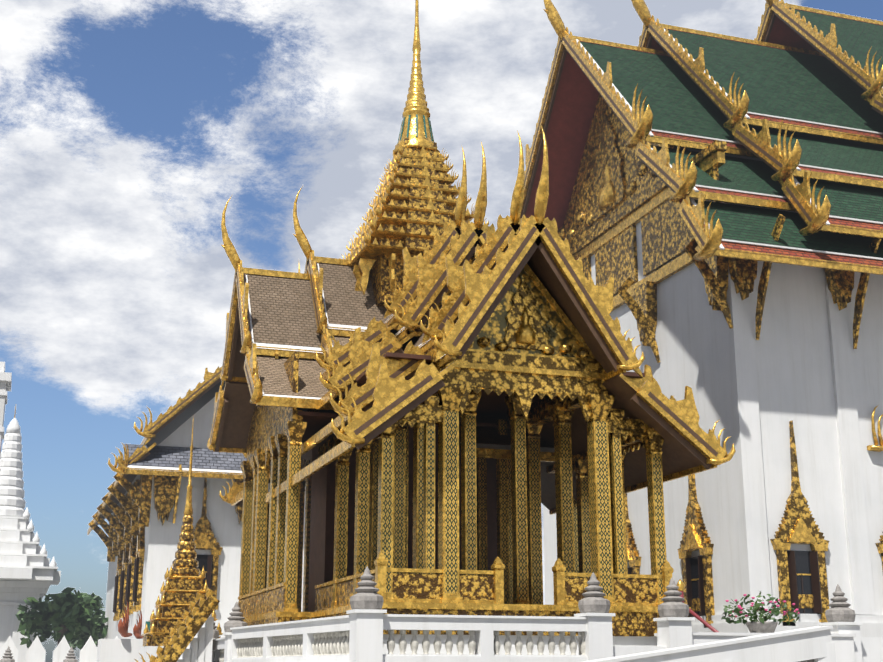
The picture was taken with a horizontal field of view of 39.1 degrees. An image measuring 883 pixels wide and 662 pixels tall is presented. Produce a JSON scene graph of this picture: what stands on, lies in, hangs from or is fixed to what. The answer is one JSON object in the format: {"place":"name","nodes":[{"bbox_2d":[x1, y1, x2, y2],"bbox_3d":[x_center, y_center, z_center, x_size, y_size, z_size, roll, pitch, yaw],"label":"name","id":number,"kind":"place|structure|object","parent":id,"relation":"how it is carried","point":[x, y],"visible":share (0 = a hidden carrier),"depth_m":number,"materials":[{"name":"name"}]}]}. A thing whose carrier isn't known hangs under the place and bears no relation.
{"place":"outdoors","nodes":[
{"label":"outdoors","id":0,"kind":"place"},
{"bbox_2d":[0,362,11,455],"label":"white tower","id":1,"kind":"structure","parent":0,"point":[5,381],"depth_m":75.19,"materials":[{"name":"white paint"}]},
{"bbox_2d":[97,588,219,661],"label":"naga stairs","id":2,"kind":"structure","parent":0,"point":[191,638],"depth_m":43.69,"materials":[{"name":"gold stone"}]},
{"bbox_2d":[0,0,882,661],"label":"sky","id":3,"kind":"structure","parent":0,"point":[129,128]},
{"bbox_2d":[243,602,690,654],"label":"pavilion plinth","id":4,"kind":"structure","parent":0,"point":[634,625],"depth_m":33.29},
{"bbox_2d":[238,257,673,617],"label":"pavilion","id":5,"kind":"structure","parent":4,"relation":"on","point":[417,504],"depth_m":36.57,"materials":[{"name":"gold metal"}]},
{"bbox_2d":[207,126,735,514],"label":"pavilion roof","id":6,"kind":"structure","parent":5,"relation":"on","point":[286,315],"depth_m":38.41,"materials":[{"name":"gold metal"}]},
{"bbox_2d":[340,0,488,306],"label":"spire","id":7,"kind":"structure","parent":6,"relation":"on","point":[413,206],"depth_m":45.99,"materials":[{"name":"gold metal"}]},
{"bbox_2d":[543,146,882,636],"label":"hall walls","id":8,"kind":"structure","parent":0,"point":[809,370],"depth_m":48.31,"materials":[{"name":"white paint"}]},
{"bbox_2d":[520,0,882,274],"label":"hall roof","id":9,"kind":"structure","parent":8,"relation":"on","point":[786,104],"depth_m":55.82,"materials":[{"name":"green tile"}]},
{"bbox_2d":[557,94,882,627],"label":"gilded ornaments","id":10,"kind":"object","parent":8,"relation":"attached to","point":[621,190],"visible":0.54,"depth_m":53.57},
{"bbox_2d":[628,550,821,616],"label":"windows","id":11,"kind":"structure","parent":8,"relation":"in","point":[804,583],"depth_m":46.32,"materials":[{"name":"black glass"}]},
{"label":"ground","id":12,"kind":"structure","parent":0,"visible":0},
{"bbox_2d":[0,406,60,661],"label":"stupa","id":13,"kind":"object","parent":12,"relation":"on","point":[27,569],"visible":1,"depth_m":88.95,"materials":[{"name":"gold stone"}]},
{"bbox_2d":[0,646,77,661],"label":"finials","id":14,"kind":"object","parent":12,"relation":"on","point":[8,657],"visible":0.67,"depth_m":63.69,"materials":[{"name":"stone"}]},
{"bbox_2d":[0,636,117,661],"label":"crenellated wall","id":15,"kind":"structure","parent":12,"relation":"on","point":[35,651],"depth_m":69.64,"materials":[{"name":"white paint"}]},
{"bbox_2d":[55,625,67,645],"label":"tree trunk","id":16,"kind":"object","parent":12,"relation":"on","point":[63,631],"visible":0.27,"depth_m":81.27,"materials":[{"name":"grey plant"}]},
{"bbox_2d":[15,587,108,647],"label":"tree leaves","id":17,"kind":"object","parent":16,"relation":"attached to","point":[69,610],"visible":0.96,"depth_m":80.88,"materials":[{"name":"green plant"}]},
{"bbox_2d":[139,416,222,661],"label":"gilded spire","id":18,"kind":"structure","parent":12,"relation":"on","point":[184,576],"depth_m":50.61,"materials":[{"name":"gold metal"}]},
{"bbox_2d":[104,389,305,638],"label":"hall walls","id":19,"kind":"structure","parent":12,"relation":"on","point":[161,543],"depth_m":62.20,"materials":[{"name":"white paint"}]},
{"bbox_2d":[113,555,212,612],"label":"windows","id":20,"kind":"structure","parent":19,"relation":"attached to","point":[205,561],"depth_m":63.20,"materials":[{"name":"black glass"}]},
{"bbox_2d":[88,444,242,620],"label":"gilded ornaments","id":21,"kind":"object","parent":19,"relation":"attached to","point":[128,521],"visible":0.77,"depth_m":62.47,"materials":[{"name":"gold metal"}]},
{"bbox_2d":[87,264,299,534],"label":"hall roof","id":22,"kind":"structure","parent":19,"relation":"on","point":[148,455],"depth_m":61.83,"materials":[{"name":"grey tile"}]},
{"bbox_2d":[209,566,882,661],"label":"terrace walls","id":23,"kind":"structure","parent":12,"relation":"on","point":[356,635],"depth_m":31.39,"materials":[{"name":"stone"}]},
{"bbox_2d":[677,579,718,631],"bbox_3d":[7.337,7.851,33.787,1.815,2.240,0.230,-4,-16,16],"label":"stair handrail","id":24,"kind":"object","parent":23,"relation":"attached to","point":[680,585],"visible":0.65,"depth_m":33.93,"materials":[{"name":"red metal"}]},
{"bbox_2d":[721,591,799,632],"bbox_3d":[8.877,7.797,34.501,2.478,1.180,1.070,5,-16,-18],"label":"planter shrub","id":25,"kind":"object","parent":23,"relation":"on","point":[775,611],"depth_m":34.33,"materials":[{"name":"green plant"}]},
{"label":"tree trunk","id":26,"kind":"object","parent":12,"relation":"on","visible":0},
{"bbox_2d":[51,609,104,650],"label":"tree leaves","id":27,"kind":"object","parent":26,"relation":"on","point":[74,643],"visible":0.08,"depth_m":87.55,"materials":[{"name":"green plant"}]}
]}

